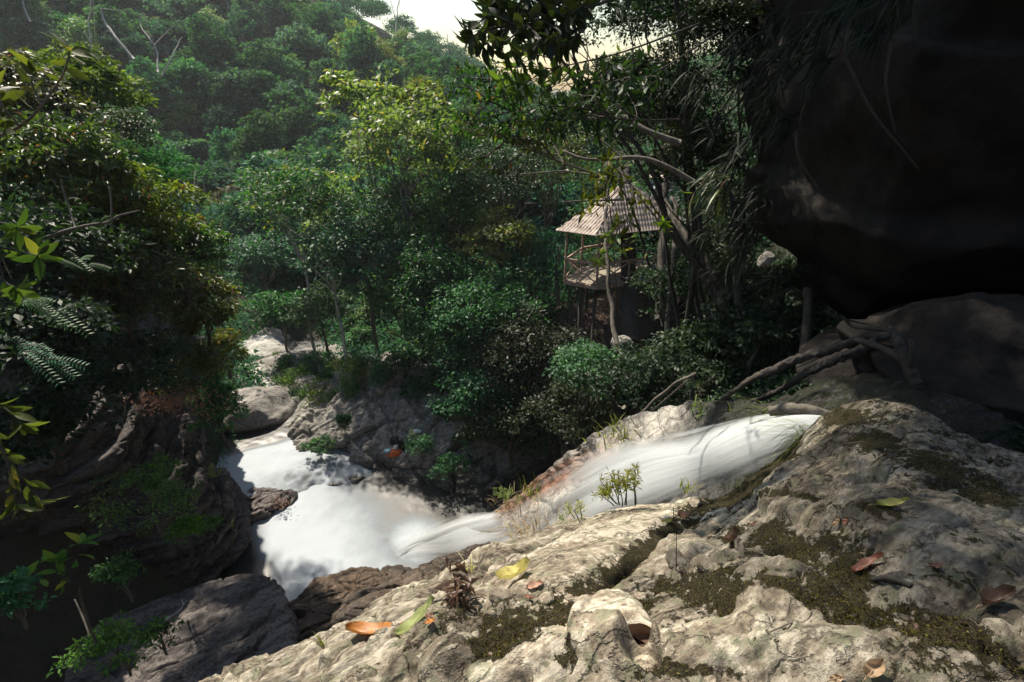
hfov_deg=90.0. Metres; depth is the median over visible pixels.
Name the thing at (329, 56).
tree
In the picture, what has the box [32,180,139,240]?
branch
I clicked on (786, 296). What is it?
shrub
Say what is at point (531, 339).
tree
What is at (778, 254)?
shrub
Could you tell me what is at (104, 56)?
tree
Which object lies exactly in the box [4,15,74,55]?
tree
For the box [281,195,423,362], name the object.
tree
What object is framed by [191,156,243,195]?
tree
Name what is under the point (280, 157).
tree
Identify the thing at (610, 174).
leafy branch
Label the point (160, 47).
tree
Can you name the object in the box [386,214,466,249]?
tree
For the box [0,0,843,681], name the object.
ground
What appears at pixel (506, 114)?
tree
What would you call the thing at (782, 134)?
hanging fern
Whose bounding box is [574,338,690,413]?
tree
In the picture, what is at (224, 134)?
tree
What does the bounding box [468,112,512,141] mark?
tree
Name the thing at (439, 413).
shrub
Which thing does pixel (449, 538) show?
water
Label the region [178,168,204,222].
bare tree
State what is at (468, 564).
grass tuft
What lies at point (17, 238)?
leafy branch
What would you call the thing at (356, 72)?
tree
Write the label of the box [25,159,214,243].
tree
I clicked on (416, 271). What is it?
tree
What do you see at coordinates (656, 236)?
tree
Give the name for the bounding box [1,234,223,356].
tree
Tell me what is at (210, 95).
tree
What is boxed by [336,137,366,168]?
tree
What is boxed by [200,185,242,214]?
tree
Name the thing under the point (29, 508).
leafy branch
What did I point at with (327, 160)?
tree
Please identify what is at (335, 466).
water
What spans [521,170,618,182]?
branch
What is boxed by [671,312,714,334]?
shrub
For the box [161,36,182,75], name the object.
bare tree
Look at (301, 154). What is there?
tree
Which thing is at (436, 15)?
sky
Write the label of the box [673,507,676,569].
stalk
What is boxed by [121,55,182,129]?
tree
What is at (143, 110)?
tree
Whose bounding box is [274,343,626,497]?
rock bank
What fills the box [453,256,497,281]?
shrub
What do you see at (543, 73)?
leafy branch
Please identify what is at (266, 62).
tree
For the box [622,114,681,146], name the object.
branch
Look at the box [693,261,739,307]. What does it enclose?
hanging fern
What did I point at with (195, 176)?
tree
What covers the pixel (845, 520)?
fallen leaf
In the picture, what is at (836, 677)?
fallen leaf
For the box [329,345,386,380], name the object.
shrub
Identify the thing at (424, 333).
tree
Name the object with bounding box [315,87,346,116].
tree
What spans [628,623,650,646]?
fallen leaf
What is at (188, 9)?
tree
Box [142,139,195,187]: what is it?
tree
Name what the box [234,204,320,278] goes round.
tree
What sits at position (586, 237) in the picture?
tree
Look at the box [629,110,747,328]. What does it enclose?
tree
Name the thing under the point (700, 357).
shrub
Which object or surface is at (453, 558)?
wet rock
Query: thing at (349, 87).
tree
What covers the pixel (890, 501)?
fallen leaf
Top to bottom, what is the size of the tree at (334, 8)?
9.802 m
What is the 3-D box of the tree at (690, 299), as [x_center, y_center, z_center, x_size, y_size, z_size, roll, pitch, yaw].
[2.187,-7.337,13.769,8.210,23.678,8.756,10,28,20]
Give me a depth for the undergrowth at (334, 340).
39.22 m
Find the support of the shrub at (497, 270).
on the ground at (56, 626)
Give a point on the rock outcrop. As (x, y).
(237, 618)
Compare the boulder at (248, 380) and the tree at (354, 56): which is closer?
the boulder at (248, 380)
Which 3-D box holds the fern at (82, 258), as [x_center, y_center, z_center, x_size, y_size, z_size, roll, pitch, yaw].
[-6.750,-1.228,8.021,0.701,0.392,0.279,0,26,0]
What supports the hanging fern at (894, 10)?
hanging from the tree
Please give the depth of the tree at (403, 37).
109.44 m
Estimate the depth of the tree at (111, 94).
75.62 m
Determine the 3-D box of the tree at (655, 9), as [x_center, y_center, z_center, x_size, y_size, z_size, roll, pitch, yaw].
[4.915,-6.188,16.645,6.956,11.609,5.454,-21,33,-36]
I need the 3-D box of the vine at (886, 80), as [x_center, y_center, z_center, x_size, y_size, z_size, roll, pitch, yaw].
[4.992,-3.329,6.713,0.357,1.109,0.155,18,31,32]
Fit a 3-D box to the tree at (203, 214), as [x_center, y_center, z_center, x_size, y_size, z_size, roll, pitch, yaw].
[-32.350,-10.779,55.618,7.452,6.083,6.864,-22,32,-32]
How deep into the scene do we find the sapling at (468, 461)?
25.29 m
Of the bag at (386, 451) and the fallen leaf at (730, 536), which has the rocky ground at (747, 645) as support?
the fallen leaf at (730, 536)
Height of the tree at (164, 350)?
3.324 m
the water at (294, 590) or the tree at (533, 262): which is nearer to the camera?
the water at (294, 590)
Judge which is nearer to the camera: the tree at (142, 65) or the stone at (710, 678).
the stone at (710, 678)
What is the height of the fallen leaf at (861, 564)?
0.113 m
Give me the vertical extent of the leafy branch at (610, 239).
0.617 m
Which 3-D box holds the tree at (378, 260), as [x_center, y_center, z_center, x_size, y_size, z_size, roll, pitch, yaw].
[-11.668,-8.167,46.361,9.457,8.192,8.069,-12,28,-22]
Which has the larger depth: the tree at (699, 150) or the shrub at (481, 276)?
the shrub at (481, 276)
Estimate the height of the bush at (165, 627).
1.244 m
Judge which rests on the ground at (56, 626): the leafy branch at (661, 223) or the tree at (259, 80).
the tree at (259, 80)
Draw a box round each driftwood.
[715,332,868,404]
[748,326,893,401]
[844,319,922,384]
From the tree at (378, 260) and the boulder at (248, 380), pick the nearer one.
the boulder at (248, 380)
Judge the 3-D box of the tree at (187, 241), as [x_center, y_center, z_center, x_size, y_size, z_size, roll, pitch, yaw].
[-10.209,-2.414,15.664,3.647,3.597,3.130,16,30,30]
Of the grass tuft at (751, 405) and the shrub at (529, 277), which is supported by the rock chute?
the grass tuft at (751, 405)
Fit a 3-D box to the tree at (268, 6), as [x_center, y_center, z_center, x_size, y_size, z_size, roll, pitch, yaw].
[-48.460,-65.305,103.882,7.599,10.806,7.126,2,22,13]
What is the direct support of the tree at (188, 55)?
on the ground at (56, 626)
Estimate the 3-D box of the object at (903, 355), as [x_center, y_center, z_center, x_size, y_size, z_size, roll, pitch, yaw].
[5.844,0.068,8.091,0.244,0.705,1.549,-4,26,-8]
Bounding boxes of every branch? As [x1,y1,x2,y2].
[0,32,103,136]
[0,207,63,307]
[0,397,68,519]
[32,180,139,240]
[74,599,91,639]
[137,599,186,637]
[433,56,568,142]
[450,112,600,176]
[451,0,643,71]
[488,23,700,110]
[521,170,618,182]
[522,89,680,149]
[525,199,623,203]
[537,31,720,147]
[563,131,704,188]
[576,145,680,247]
[587,219,656,268]
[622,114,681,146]
[652,187,700,232]
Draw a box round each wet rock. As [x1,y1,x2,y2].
[289,564,410,640]
[292,597,337,618]
[327,564,441,630]
[418,541,490,570]
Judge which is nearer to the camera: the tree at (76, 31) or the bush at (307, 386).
the bush at (307, 386)
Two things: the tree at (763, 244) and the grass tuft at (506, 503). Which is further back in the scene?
the tree at (763, 244)
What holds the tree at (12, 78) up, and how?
on the ground at (56, 626)
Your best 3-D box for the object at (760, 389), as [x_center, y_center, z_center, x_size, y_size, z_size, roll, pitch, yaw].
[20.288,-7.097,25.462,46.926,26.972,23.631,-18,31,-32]
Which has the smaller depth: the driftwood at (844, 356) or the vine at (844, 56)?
the vine at (844, 56)
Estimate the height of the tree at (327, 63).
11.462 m
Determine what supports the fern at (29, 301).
on the ground at (56, 626)
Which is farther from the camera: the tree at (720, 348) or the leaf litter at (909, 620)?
the tree at (720, 348)
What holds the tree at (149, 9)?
on the ground at (56, 626)
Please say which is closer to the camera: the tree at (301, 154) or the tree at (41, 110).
the tree at (41, 110)
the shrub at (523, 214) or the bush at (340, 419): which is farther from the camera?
the shrub at (523, 214)
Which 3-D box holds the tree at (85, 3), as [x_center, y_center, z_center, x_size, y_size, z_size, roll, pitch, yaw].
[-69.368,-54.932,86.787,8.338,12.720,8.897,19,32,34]
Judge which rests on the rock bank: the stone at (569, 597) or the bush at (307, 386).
the bush at (307, 386)
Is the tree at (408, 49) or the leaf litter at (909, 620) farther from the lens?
the tree at (408, 49)
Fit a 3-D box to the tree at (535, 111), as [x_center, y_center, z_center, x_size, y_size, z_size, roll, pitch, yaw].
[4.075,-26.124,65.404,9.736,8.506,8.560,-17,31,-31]
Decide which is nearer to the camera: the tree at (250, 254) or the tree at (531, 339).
the tree at (531, 339)
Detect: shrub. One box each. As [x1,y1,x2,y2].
[269,353,296,374]
[288,385,304,397]
[289,361,324,381]
[290,343,342,372]
[317,361,337,383]
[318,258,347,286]
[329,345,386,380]
[331,299,364,317]
[334,378,365,398]
[338,262,373,285]
[339,283,367,304]
[341,310,370,329]
[345,318,382,344]
[349,297,382,325]
[358,270,388,304]
[363,359,400,386]
[369,302,405,322]
[374,296,416,310]
[377,343,432,377]
[388,308,422,345]
[393,309,434,352]
[397,372,438,402]
[417,363,458,393]
[419,333,477,368]
[429,399,455,420]
[434,225,465,252]
[447,382,489,431]
[449,426,480,449]
[453,228,488,256]
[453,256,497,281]
[463,290,496,341]
[465,246,497,267]
[468,418,514,442]
[477,273,509,301]
[484,264,518,283]
[488,214,518,250]
[489,277,545,308]
[490,295,543,355]
[499,425,538,457]
[506,220,540,256]
[508,212,533,225]
[509,258,541,287]
[574,257,595,271]
[648,322,700,353]
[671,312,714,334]
[682,298,716,317]
[691,326,733,368]
[705,244,725,256]
[726,307,795,361]
[746,305,835,362]
[749,248,765,259]
[758,247,796,264]
[758,257,793,266]
[770,259,793,269]
[771,291,800,303]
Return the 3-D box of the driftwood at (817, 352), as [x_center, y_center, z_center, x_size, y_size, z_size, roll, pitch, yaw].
[5.128,0.624,9.605,2.211,2.116,0.330,13,29,24]
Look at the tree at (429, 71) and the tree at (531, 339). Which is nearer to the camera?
the tree at (531, 339)
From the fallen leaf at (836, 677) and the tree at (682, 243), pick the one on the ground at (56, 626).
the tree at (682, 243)
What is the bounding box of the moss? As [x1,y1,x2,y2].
[325,400,1023,681]
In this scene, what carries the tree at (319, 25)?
on the ground at (56, 626)
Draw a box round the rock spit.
[244,487,297,522]
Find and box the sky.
[345,0,748,91]
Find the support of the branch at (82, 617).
on the ground at (56, 626)
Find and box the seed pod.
[870,575,913,587]
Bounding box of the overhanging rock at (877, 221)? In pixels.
[742,0,1023,318]
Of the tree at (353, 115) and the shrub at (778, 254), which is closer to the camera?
the shrub at (778, 254)
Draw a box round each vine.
[794,131,818,188]
[839,47,918,168]
[884,39,895,131]
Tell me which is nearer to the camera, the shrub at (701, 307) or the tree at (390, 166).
the shrub at (701, 307)
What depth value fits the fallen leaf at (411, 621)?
2.72 m
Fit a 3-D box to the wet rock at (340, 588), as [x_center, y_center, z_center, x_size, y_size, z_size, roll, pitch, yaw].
[-5.268,9.691,18.224,6.310,3.255,3.016,-16,30,-30]
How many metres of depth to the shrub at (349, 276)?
47.66 m
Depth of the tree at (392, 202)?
30.47 m
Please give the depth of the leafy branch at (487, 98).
6.82 m
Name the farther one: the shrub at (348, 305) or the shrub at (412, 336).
the shrub at (348, 305)
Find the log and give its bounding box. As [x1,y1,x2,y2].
[768,402,830,415]
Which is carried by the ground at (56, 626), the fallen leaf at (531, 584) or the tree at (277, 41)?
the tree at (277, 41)
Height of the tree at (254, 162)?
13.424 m
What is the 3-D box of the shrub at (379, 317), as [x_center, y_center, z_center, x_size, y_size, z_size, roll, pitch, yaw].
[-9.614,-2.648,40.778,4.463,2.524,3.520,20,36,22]
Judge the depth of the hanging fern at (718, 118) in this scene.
9.96 m
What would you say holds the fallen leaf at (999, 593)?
on the rocky ground at (747, 645)
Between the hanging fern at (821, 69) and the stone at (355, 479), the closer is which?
the hanging fern at (821, 69)
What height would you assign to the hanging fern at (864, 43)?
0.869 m
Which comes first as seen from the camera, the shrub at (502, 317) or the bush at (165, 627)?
the bush at (165, 627)
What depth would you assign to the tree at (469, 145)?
55.49 m
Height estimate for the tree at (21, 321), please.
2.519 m
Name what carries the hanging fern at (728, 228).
hanging from the tree
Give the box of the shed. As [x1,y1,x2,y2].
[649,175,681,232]
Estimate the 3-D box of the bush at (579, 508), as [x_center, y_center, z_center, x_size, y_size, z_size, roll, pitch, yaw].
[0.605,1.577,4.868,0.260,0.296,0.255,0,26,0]
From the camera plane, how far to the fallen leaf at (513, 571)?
3.08 m
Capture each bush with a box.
[0,565,57,629]
[45,610,167,678]
[74,462,202,541]
[88,546,146,601]
[125,450,184,499]
[133,615,184,655]
[162,512,223,545]
[269,364,312,389]
[292,375,339,406]
[299,434,336,454]
[324,351,379,384]
[334,413,352,432]
[402,429,439,466]
[427,451,469,481]
[519,421,567,461]
[563,498,586,519]
[591,462,643,506]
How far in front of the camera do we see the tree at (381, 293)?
29.83 m
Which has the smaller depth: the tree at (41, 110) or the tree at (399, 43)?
the tree at (41, 110)
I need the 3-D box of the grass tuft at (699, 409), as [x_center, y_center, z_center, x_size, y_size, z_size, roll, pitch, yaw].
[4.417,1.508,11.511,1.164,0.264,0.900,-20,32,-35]
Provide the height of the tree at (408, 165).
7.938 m
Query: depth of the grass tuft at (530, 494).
15.60 m
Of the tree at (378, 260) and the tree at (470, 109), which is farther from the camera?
the tree at (470, 109)
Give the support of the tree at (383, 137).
on the ground at (56, 626)
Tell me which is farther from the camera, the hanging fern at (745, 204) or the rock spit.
the rock spit
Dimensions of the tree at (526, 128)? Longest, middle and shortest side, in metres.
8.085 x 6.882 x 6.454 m
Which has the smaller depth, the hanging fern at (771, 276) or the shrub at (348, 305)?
the hanging fern at (771, 276)
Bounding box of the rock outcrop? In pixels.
[64,573,301,681]
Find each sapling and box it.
[13,532,103,594]
[78,587,97,644]
[458,439,475,471]
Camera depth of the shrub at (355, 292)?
44.02 m
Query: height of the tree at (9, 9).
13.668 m
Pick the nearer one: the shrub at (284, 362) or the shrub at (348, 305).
the shrub at (284, 362)
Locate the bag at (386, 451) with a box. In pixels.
[383,448,391,454]
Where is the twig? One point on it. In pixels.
(777, 628)
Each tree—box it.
[0,0,59,50]
[0,14,27,52]
[0,32,18,59]
[0,45,123,139]
[0,103,169,209]
[0,191,156,295]
[0,270,127,392]
[0,360,139,483]
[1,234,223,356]
[2,39,163,136]
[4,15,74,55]
[5,49,108,146]
[18,320,203,416]
[22,0,30,21]
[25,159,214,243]
[35,102,165,148]
[38,1,67,16]
[40,0,62,8]
[40,9,91,44]
[46,0,91,19]
[55,14,124,60]
[68,39,119,93]
[69,0,129,43]
[79,4,151,67]
[85,0,95,54]
[90,103,153,139]
[98,16,153,63]
[100,8,135,60]
[101,71,141,110]
[103,0,141,14]
[105,103,165,142]
[109,133,209,209]
[113,117,176,152]
[116,8,164,43]
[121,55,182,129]
[128,0,183,22]
[136,52,216,101]
[137,190,204,214]
[138,185,196,225]
[138,207,234,311]
[139,12,172,72]
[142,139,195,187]
[142,330,248,407]
[145,19,183,57]
[146,16,194,49]
[148,260,243,357]
[151,0,195,12]
[160,45,221,72]
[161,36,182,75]
[161,128,192,151]
[170,18,238,48]
[175,136,216,167]
[177,162,218,190]
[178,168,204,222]
[178,189,226,221]
[180,0,212,16]
[182,13,238,70]
[184,11,236,50]
[184,373,250,448]
[187,71,251,119]
[191,62,247,110]
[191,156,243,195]
[191,195,221,213]
[194,213,237,260]
[197,326,248,378]
[200,103,242,136]
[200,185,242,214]
[201,7,236,35]
[204,3,236,22]
[206,122,281,162]
[206,141,243,166]
[207,188,287,280]
[207,196,262,267]
[216,230,299,326]
[221,63,283,111]
[223,108,294,171]
[224,148,321,374]
[225,3,256,52]
[228,37,288,109]
[229,0,272,41]
[229,147,365,375]
[234,150,306,232]
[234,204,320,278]
[238,0,263,10]
[240,287,311,351]
[246,240,317,297]
[249,149,283,168]
[256,83,323,146]
[257,0,284,35]
[258,35,284,49]
[260,39,319,65]
[265,77,323,111]
[269,0,335,28]
[272,135,318,183]
[273,56,307,88]
[275,18,335,62]
[277,106,317,150]
[277,274,358,357]
[280,0,318,8]
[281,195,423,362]
[282,154,320,167]
[283,52,309,82]
[290,178,339,265]
[297,183,359,271]
[298,5,337,55]
[302,56,346,82]
[303,105,360,137]
[305,75,319,95]
[307,58,353,111]
[307,127,336,149]
[308,147,353,190]
[312,141,352,163]
[313,0,355,23]
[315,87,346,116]
[316,62,408,325]
[318,41,341,59]
[324,81,463,319]
[325,16,352,39]
[326,123,367,163]
[328,17,376,78]
[330,159,431,200]
[330,167,456,335]
[333,211,428,272]
[335,148,390,179]
[336,118,361,146]
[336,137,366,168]
[339,25,387,78]
[339,68,372,107]
[346,95,366,120]
[356,101,396,140]
[357,20,376,35]
[357,166,474,241]
[359,266,442,348]
[363,35,411,78]
[368,59,411,90]
[368,134,420,161]
[373,303,496,368]
[374,155,400,176]
[384,229,495,361]
[385,75,451,289]
[386,37,405,57]
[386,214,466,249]
[387,28,419,51]
[390,0,399,36]
[392,79,414,112]
[392,94,505,255]
[392,151,430,177]
[398,42,432,76]
[399,160,514,318]
[400,104,436,137]
[401,42,443,80]
[403,66,442,109]
[403,69,436,88]
[415,265,554,399]
[423,44,442,58]
[423,325,547,437]
[430,55,476,85]
[430,151,464,178]
[435,71,476,101]
[436,85,464,112]
[443,87,507,117]
[443,134,560,289]
[450,204,537,300]
[454,386,560,467]
[457,91,494,117]
[461,123,507,144]
[461,140,485,156]
[464,296,603,404]
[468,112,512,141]
[469,134,530,215]
[472,68,491,83]
[472,79,506,97]
[486,212,575,303]
[492,102,522,128]
[500,167,598,239]
[501,374,622,457]
[510,103,552,130]
[511,119,611,287]
[512,114,543,137]
[513,76,542,101]
[517,0,712,287]
[521,25,719,291]
[531,81,663,325]
[542,337,636,448]
[546,120,605,179]
[552,99,631,174]
[555,248,560,303]
[556,154,636,206]
[558,85,581,105]
[560,181,644,293]
[570,0,746,325]
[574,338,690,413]
[586,40,745,327]
[586,49,716,298]
[603,189,620,354]
[618,165,638,346]
[625,254,728,403]
[626,313,765,399]
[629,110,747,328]
[634,179,723,267]
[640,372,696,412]
[644,0,696,402]
[645,22,695,188]
[651,0,774,286]
[654,111,670,320]
[654,188,735,336]
[657,185,774,359]
[664,196,707,335]
[696,138,763,294]
[700,286,826,385]
[718,257,836,366]
[729,191,743,319]
[799,287,812,350]
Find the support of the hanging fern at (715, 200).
hanging from the tree
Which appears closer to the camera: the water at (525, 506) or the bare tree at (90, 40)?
the water at (525, 506)
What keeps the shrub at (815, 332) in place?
on the ground at (56, 626)
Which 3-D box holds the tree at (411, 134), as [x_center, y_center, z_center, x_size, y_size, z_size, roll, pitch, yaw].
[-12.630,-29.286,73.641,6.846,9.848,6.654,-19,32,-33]
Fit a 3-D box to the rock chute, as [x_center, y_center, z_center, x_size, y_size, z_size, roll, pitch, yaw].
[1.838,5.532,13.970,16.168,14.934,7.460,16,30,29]
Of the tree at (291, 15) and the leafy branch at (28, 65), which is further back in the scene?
the tree at (291, 15)
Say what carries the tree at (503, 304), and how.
on the ground at (56, 626)
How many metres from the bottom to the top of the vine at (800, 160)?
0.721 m
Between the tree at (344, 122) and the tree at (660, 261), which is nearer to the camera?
the tree at (660, 261)
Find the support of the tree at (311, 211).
on the ground at (56, 626)
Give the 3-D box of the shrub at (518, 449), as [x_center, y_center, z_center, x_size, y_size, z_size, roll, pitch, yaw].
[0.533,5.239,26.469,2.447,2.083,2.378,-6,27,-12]
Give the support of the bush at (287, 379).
on the ground at (56, 626)
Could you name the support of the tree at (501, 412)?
on the rock bank
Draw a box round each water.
[216,341,363,496]
[216,466,547,595]
[269,449,371,492]
[285,581,311,601]
[401,514,510,556]
[474,414,794,532]
[522,461,591,508]
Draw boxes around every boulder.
[218,385,297,434]
[228,334,289,363]
[233,360,266,379]
[238,375,258,385]
[247,327,291,340]
[256,344,348,377]
[258,375,273,386]
[286,373,322,396]
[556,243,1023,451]
[796,295,947,387]
[836,292,1023,429]
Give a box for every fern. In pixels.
[10,336,88,386]
[21,297,94,337]
[60,251,109,273]
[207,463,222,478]
[493,486,520,503]
[667,70,717,117]
[681,162,730,234]
[684,221,726,269]
[689,182,735,238]
[690,97,746,152]
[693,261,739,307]
[698,211,761,259]
[706,27,757,85]
[707,242,756,285]
[708,144,751,197]
[714,72,771,129]
[717,114,768,177]
[731,175,779,231]
[734,0,796,77]
[735,86,779,147]
[737,258,796,316]
[745,49,798,108]
[752,101,805,157]
[758,18,815,77]
[783,42,838,103]
[784,0,847,72]
[798,0,876,59]
[839,0,899,68]
[842,0,922,53]
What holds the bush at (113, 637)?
on the ground at (56, 626)
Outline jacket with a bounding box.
[386,448,400,456]
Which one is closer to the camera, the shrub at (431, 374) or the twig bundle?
the twig bundle
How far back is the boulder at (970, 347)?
7.87 m
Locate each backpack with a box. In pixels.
[390,436,398,447]
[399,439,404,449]
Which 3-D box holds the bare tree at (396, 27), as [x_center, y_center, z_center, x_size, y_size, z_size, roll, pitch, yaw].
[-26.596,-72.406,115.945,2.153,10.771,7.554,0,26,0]
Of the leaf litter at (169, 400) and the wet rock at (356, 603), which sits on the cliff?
the leaf litter at (169, 400)
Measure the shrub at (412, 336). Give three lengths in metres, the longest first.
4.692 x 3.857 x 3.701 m
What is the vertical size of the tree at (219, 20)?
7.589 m
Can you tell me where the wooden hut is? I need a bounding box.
[556,181,683,344]
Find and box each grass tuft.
[307,633,324,648]
[457,551,476,573]
[469,495,547,538]
[486,482,530,519]
[512,476,540,508]
[579,412,641,450]
[679,478,701,494]
[682,394,716,420]
[720,396,770,424]
[729,406,810,461]
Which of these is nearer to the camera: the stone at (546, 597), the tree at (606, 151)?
the stone at (546, 597)
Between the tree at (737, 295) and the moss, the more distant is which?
the tree at (737, 295)
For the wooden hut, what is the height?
8.648 m
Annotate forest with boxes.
[329,0,556,98]
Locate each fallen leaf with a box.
[332,621,401,633]
[394,595,434,636]
[423,617,434,623]
[493,556,529,584]
[523,580,542,588]
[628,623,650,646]
[661,518,674,522]
[674,510,689,517]
[723,526,738,543]
[827,673,843,681]
[831,517,840,526]
[842,517,848,526]
[850,552,883,571]
[863,658,884,681]
[867,497,908,505]
[926,562,943,567]
[975,584,1015,609]
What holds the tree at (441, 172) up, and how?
on the ground at (56, 626)
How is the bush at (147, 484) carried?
on the ground at (56, 626)
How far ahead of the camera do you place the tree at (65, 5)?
86.41 m
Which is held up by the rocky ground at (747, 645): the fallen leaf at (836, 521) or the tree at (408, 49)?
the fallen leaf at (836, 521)
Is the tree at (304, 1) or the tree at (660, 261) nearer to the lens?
the tree at (660, 261)
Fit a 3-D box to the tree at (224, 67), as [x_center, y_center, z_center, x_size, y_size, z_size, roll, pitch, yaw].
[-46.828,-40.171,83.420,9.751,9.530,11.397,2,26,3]
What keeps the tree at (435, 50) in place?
on the ground at (56, 626)
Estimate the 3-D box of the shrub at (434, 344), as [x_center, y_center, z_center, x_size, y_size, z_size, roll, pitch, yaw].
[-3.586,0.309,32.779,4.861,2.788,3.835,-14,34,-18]
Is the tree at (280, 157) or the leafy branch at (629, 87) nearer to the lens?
the leafy branch at (629, 87)
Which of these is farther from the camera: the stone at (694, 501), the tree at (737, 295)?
the tree at (737, 295)
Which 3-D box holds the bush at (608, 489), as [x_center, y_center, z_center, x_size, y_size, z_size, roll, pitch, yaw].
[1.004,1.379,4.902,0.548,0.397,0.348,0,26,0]
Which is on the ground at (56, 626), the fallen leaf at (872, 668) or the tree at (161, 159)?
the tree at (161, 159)
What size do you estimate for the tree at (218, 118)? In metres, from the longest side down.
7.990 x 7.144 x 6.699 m
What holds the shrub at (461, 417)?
on the rock bank
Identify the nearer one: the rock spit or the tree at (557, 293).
the rock spit
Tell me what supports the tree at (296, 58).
on the ground at (56, 626)
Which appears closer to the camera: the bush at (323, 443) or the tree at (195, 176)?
the bush at (323, 443)
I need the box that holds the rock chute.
[492,369,1023,537]
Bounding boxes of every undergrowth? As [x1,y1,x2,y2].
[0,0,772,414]
[0,188,561,466]
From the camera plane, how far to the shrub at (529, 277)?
35.98 m
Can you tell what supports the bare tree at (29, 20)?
on the ground at (56, 626)
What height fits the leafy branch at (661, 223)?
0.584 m
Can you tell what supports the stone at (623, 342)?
on the ground at (56, 626)
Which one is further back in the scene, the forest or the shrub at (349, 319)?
the forest
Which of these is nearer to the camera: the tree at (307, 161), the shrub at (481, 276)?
the shrub at (481, 276)
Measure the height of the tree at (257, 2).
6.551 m
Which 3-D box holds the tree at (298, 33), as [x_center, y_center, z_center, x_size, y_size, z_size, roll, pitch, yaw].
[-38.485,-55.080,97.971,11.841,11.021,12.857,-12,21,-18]
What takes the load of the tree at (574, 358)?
on the ground at (56, 626)
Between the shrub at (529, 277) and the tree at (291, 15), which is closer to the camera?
the shrub at (529, 277)
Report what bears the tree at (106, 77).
on the ground at (56, 626)
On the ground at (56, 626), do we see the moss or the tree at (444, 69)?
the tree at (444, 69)
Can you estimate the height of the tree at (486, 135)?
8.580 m
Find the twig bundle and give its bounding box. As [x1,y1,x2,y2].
[413,557,488,611]
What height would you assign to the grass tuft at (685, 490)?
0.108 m
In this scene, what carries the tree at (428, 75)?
on the ground at (56, 626)
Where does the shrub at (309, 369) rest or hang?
on the rock bank
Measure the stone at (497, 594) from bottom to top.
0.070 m
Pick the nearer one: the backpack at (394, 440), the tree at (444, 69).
the backpack at (394, 440)
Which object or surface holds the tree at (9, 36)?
on the ground at (56, 626)
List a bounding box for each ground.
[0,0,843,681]
[199,398,1023,681]
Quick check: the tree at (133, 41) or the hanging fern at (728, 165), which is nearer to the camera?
the hanging fern at (728, 165)
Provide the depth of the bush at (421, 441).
25.49 m
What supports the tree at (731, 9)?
on the ground at (56, 626)
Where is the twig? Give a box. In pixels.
[770,622,792,631]
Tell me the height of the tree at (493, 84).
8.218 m
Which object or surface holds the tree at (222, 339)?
on the ground at (56, 626)
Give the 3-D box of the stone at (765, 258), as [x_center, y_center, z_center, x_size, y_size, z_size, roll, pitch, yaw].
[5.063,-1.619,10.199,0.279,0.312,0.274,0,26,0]
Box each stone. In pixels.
[328,482,342,485]
[348,474,366,484]
[489,587,512,603]
[538,591,553,604]
[564,594,573,600]
[611,335,633,351]
[634,592,645,599]
[665,548,685,568]
[687,497,701,506]
[695,554,717,572]
[704,675,715,681]
[757,251,774,267]
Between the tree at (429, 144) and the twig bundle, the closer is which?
the twig bundle
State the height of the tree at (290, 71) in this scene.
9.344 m
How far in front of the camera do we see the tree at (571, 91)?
56.48 m
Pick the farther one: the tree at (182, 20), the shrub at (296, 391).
the tree at (182, 20)
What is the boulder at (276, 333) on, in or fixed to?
on the ground at (56, 626)
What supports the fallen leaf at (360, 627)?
on the rocky ground at (747, 645)
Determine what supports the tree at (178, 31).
on the ground at (56, 626)
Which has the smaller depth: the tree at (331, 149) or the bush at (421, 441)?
the bush at (421, 441)
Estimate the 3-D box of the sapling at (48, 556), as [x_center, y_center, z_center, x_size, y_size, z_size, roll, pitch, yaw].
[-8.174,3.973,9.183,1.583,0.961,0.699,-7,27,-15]
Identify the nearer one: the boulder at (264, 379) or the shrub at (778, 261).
the shrub at (778, 261)
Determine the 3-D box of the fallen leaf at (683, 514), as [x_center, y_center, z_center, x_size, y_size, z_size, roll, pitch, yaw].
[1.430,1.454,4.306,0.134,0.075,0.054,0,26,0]
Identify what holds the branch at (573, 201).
on the ground at (56, 626)
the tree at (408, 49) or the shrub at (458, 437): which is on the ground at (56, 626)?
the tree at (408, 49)
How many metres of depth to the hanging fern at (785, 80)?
8.57 m
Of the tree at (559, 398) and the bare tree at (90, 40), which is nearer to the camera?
the tree at (559, 398)
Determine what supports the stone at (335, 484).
in the water at (380, 519)
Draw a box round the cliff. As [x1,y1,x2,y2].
[0,214,253,584]
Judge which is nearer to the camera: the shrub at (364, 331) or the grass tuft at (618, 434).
the grass tuft at (618, 434)
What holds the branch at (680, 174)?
on the ground at (56, 626)
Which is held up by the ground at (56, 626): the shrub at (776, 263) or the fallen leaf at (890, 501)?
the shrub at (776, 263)
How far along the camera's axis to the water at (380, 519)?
23.63 m
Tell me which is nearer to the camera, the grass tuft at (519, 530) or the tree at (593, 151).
the grass tuft at (519, 530)
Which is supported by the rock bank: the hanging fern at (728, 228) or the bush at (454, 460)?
the bush at (454, 460)
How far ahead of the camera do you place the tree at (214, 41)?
82.62 m
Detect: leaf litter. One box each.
[120,378,292,509]
[486,417,1011,671]
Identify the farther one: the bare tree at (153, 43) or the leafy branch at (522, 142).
the bare tree at (153, 43)
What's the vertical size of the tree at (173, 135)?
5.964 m
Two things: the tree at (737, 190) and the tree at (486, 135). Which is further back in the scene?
the tree at (486, 135)
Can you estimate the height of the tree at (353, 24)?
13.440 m
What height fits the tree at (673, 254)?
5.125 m

